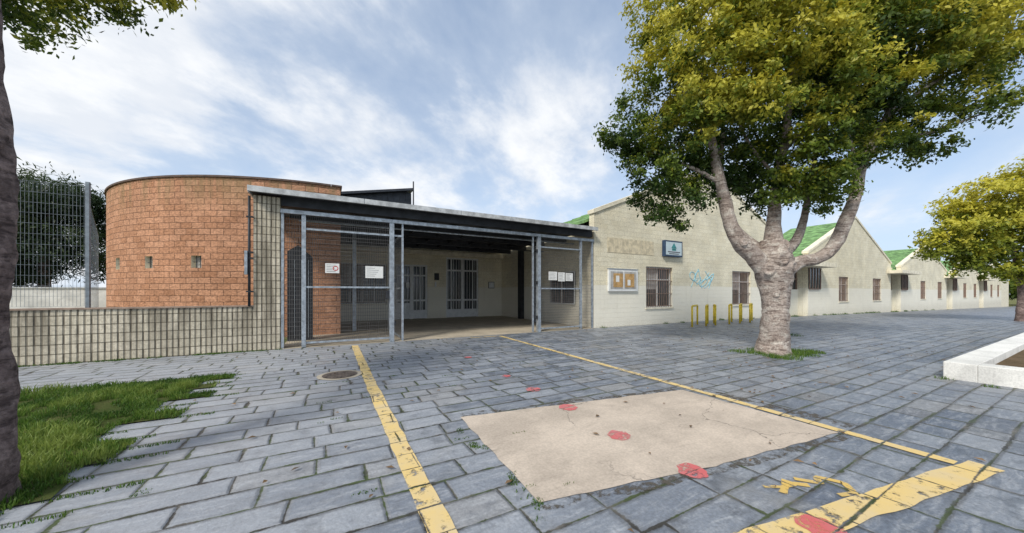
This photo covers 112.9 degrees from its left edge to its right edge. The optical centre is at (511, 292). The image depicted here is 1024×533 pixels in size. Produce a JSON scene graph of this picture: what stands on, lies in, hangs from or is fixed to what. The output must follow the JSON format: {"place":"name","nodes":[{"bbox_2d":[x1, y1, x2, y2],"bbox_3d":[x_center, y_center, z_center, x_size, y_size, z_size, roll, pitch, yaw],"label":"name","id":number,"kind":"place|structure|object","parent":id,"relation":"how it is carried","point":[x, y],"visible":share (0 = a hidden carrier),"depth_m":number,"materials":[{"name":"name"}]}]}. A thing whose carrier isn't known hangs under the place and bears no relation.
{"place":"outdoors","nodes":[
{"label":"outdoors","id":0,"kind":"place"},
{"bbox_2d":[0,376,230,509],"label":"lawn","id":1,"kind":"structure","parent":0,"point":[100,406],"depth_m":4.03,"materials":[{"name":"grass"},{"name":"earth"}]},
{"bbox_2d":[0,0,200,503],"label":"tree","id":2,"kind":"object","parent":1,"relation":"on","point":[10,387],"visible":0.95,"depth_m":2.49,"materials":[{"name":"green plant"}]},
{"bbox_2d":[253,195,282,350],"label":"entrance pillar","id":3,"kind":"structure","parent":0,"point":[266,273],"depth_m":8.81,"materials":[{"name":"beige tile"}]},
{"bbox_2d":[280,209,593,348],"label":"entrance gate","id":4,"kind":"structure","parent":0,"point":[389,294],"depth_m":10.24,"materials":[{"name":"grey metal"}]},
{"bbox_2d":[325,263,338,272],"bbox_3d":[-5.040,-0.675,9.526,0.350,0.270,0.007,0,0,-29],"label":"paper notice","id":5,"kind":"object","parent":4,"relation":"attached to","point":[331,268],"visible":1,"depth_m":9.52,"materials":[{"name":"white paper"}]},
{"bbox_2d":[365,266,382,277],"bbox_3d":[-4.075,-0.595,10.053,0.490,0.350,0.006,0,0,-29],"label":"paper notice","id":6,"kind":"object","parent":4,"relation":"attached to","point":[373,271],"visible":1,"depth_m":10.04,"materials":[{"name":"white paper"}]},
{"bbox_2d":[549,272,556,279],"bbox_3d":[1.584,-0.635,13.139,0.400,0.330,0.006,0,0,-29],"label":"paper notice","id":7,"kind":"object","parent":4,"relation":"attached to","point":[552,275],"visible":1,"depth_m":13.14,"materials":[{"name":"white paper"}]},
{"bbox_2d":[558,272,564,280],"bbox_3d":[1.944,-0.605,13.335,0.320,0.350,0.006,0,0,-29],"label":"paper notice","id":8,"kind":"object","parent":4,"relation":"attached to","point":[561,276],"visible":1,"depth_m":13.33,"materials":[{"name":"white paper"}]},
{"bbox_2d":[566,273,572,280],"bbox_3d":[2.277,-0.605,13.517,0.360,0.310,0.006,0,0,-29],"label":"paper notice","id":9,"kind":"object","parent":4,"relation":"attached to","point":[569,276],"visible":1,"depth_m":13.52,"materials":[{"name":"white paper"}]},
{"bbox_2d":[284,316,591,348],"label":"entrance floor","id":10,"kind":"structure","parent":0,"point":[431,328],"depth_m":13.59,"materials":[{"name":"concrete"}]},
{"bbox_2d":[287,245,311,340],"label":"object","id":11,"kind":"object","parent":10,"relation":"on","point":[298,294],"visible":0.58,"depth_m":10.43,"materials":[{"name":"metal"}]},
{"bbox_2d":[247,181,597,330],"bbox_3d":[-3.711,-1.756,15.162,11.460,6.488,9.203,0,0,-29],"label":"entrance canopy","id":12,"kind":"object","parent":10,"relation":"on","point":[393,204],"visible":0.84,"depth_m":12.62,"materials":[{"name":"grey metal"}]},
{"bbox_2d":[340,244,574,321],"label":"entrance wall","id":13,"kind":"structure","parent":0,"point":[444,284],"depth_m":19.26,"materials":[{"name":"beige paint"}]},
{"bbox_2d":[0,306,1023,532],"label":"pavement","id":14,"kind":"structure","parent":0,"point":[210,473],"depth_m":3.63,"materials":[{"name":"stone"}]},
{"bbox_2d":[317,370,361,379],"bbox_3d":[-3.112,1.488,6.146,0.741,0.012,0.747,0,0,-29],"label":"manhole cover","id":15,"kind":"object","parent":14,"relation":"on","point":[342,374],"visible":1,"depth_m":6.10,"materials":[{"name":"metal"}]},
{"bbox_2d":[0,310,997,528],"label":"grass","id":16,"kind":"structure","parent":14,"relation":"on","point":[51,444],"depth_m":3.90,"materials":[{"name":"green plant"}]},
{"bbox_2d":[194,323,986,531],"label":"fallen leaves","id":17,"kind":"object","parent":14,"relation":"on","point":[507,481],"visible":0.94,"depth_m":5.05,"materials":[{"name":"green plant"}]},
{"bbox_2d":[461,390,838,501],"bbox_3d":[1.445,1.494,3.812,3.706,0.001,1.898,0,0,-20],"label":"concrete patch","id":18,"kind":"object","parent":14,"relation":"on","point":[549,451],"visible":1,"depth_m":3.49,"materials":[{"name":"beige concrete"}]},
{"bbox_2d":[466,356,846,532],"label":"red painted dots","id":19,"kind":"object","parent":14,"relation":"on","point":[825,526],"visible":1,"depth_m":2.75,"materials":[{"name":"paint"}]},
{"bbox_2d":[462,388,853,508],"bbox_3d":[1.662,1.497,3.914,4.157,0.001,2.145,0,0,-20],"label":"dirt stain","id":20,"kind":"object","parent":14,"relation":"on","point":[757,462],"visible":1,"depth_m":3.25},
{"bbox_2d":[351,336,1003,532],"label":"yellow ground marking","id":21,"kind":"object","parent":14,"relation":"on","point":[438,516],"visible":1,"depth_m":2.63,"materials":[{"name":"paint"}]},
{"bbox_2d":[691,303,752,326],"bbox_3d":[10.258,1.032,16.345,6.074,0.937,0.675,0,0,-29],"label":"bike rack","id":22,"kind":"object","parent":14,"relation":"on","point":[729,305],"visible":0.98,"depth_m":16.14,"materials":[{"name":"yellow metal"}]},
{"bbox_2d":[592,0,1023,354],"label":"tree","id":23,"kind":"object","parent":14,"relation":"on","point":[846,65],"visible":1,"depth_m":7.99,"materials":[{"name":"green plant"}]},
{"bbox_2d":[763,475,857,496],"bbox_3d":[2.279,1.491,2.604,0.692,0.001,0.281,0,0,-6],"label":"yellow arrow marking","id":24,"kind":"object","parent":14,"relation":"on","point":[783,488],"visible":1,"depth_m":2.63,"materials":[{"name":"paint"}]},
{"bbox_2d":[907,154,1023,320],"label":"tree","id":25,"kind":"object","parent":14,"relation":"on","point":[970,221],"visible":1,"depth_m":19.66,"materials":[{"name":"green plant"}]},
{"bbox_2d":[943,333,1023,388],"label":"planter","id":26,"kind":"object","parent":14,"relation":"on","point":[1000,363],"visible":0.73,"depth_m":5.88,"materials":[{"name":"concrete"}]},
{"bbox_2d":[3,0,1023,286],"label":"sky","id":27,"kind":"structure","parent":0,"point":[494,107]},
{"bbox_2d":[285,299,1016,342],"bbox_3d":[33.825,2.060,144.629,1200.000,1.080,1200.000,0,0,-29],"label":"ground","id":28,"kind":"structure","parent":0,"point":[1013,302],"depth_m":78.87,"materials":[{"name":"green"}]},
{"bbox_2d":[10,287,105,308],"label":"boundary wall","id":29,"kind":"structure","parent":28,"relation":"on","point":[65,297],"depth_m":17.59,"materials":[{"name":"concrete"}]},
{"bbox_2d":[12,157,105,286],"bbox_3d":[-36.967,-4.234,24.082,18.672,11.681,8.797,0,0,0],"label":"pine tree","id":30,"kind":"object","parent":28,"relation":"on","point":[36,240],"visible":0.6,"depth_m":23.52,"materials":[{"name":"green plant"}]},
{"bbox_2d":[9,305,252,365],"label":"perimeter wall","id":31,"kind":"structure","parent":28,"relation":"on","point":[42,336],"depth_m":7.60,"materials":[{"name":"tile"}]},
{"bbox_2d":[12,180,98,307],"bbox_3d":[-16.413,-0.549,7.500,12.560,3.702,7.102,0,0,-29],"label":"wire fence","id":32,"kind":"object","parent":31,"relation":"on","point":[88,226],"visible":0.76,"depth_m":7.36,"materials":[{"name":"grey metal"}]},
{"bbox_2d":[106,177,330,336],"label":"curved wall","id":33,"kind":"structure","parent":28,"relation":"on","point":[176,241],"depth_m":11.21,"materials":[{"name":"brick"}]},
{"bbox_2d":[104,175,341,196],"bbox_3d":[-13.741,-3.766,17.327,8.500,0.132,16.300,0,0,-29],"label":"coping and roof","id":34,"kind":"object","parent":33,"relation":"on","point":[167,176],"visible":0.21,"depth_m":11.35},
{"bbox_2d":[244,195,252,305],"bbox_3d":[-6.667,-1.050,8.603,0.170,2.800,0.090,0,0,-29],"label":"drainpipe","id":35,"kind":"object","parent":33,"relation":"attached to","point":[247,262],"visible":1,"depth_m":8.60,"materials":[{"name":"metal"}]},
{"bbox_2d":[331,186,339,333],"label":"end wall","id":36,"kind":"structure","parent":28,"relation":"on","point":[335,292],"depth_m":12.15,"materials":[{"name":"brick"}]},
{"bbox_2d":[502,172,1000,327],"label":"walls","id":37,"kind":"structure","parent":28,"relation":"on","point":[860,259],"depth_m":18.34,"materials":[{"name":"beige paint"}]},
{"bbox_2d":[607,268,638,290],"bbox_3d":[4.877,-0.540,14.890,1.820,0.980,0.098,0,0,-29],"label":"notice board","id":38,"kind":"object","parent":37,"relation":"attached to","point":[618,279],"visible":1,"depth_m":14.81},
{"bbox_2d":[607,237,653,255],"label":"blank wall panel","id":39,"kind":"structure","parent":37,"relation":"attached to","point":[621,245],"depth_m":15.13,"materials":[{"name":"beige paint"}]},
{"bbox_2d":[662,240,682,257],"bbox_3d":[7.765,-2.100,16.425,1.300,0.760,0.168,0,0,-29],"label":"school sign","id":40,"kind":"object","parent":37,"relation":"attached to","point":[670,248],"visible":1,"depth_m":16.30,"materials":[{"name":"white plastic"}]},
{"bbox_2d":[689,269,713,287],"bbox_3d":[9.890,-0.700,17.678,2.074,1.014,0.037,0,0,-29],"label":"graffiti","id":41,"kind":"object","parent":37,"relation":"attached to","point":[700,282],"visible":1,"depth_m":17.63,"materials":[{"name":"blue paint"}]},
{"bbox_2d":[564,214,980,274],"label":"roof","id":42,"kind":"structure","parent":37,"relation":"attached to","point":[812,234],"depth_m":28.14,"materials":[{"name":"green metal"}]},
{"bbox_2d":[587,172,1008,306],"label":"trim","id":43,"kind":"structure","parent":37,"relation":"attached to","point":[1004,287],"depth_m":29.25,"materials":[{"name":"beige paint"}]},
{"bbox_2d":[645,267,998,308],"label":"windows","id":44,"kind":"structure","parent":37,"relation":"attached to","point":[658,288],"depth_m":19.64,"materials":[{"name":"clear glass"}]},
{"bbox_2d":[1003,280,1016,299],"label":"distant tree","id":45,"kind":"object","parent":28,"relation":"on","point":[1012,294],"visible":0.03,"depth_m":65.27,"materials":[{"name":"green plant"}]}
]}

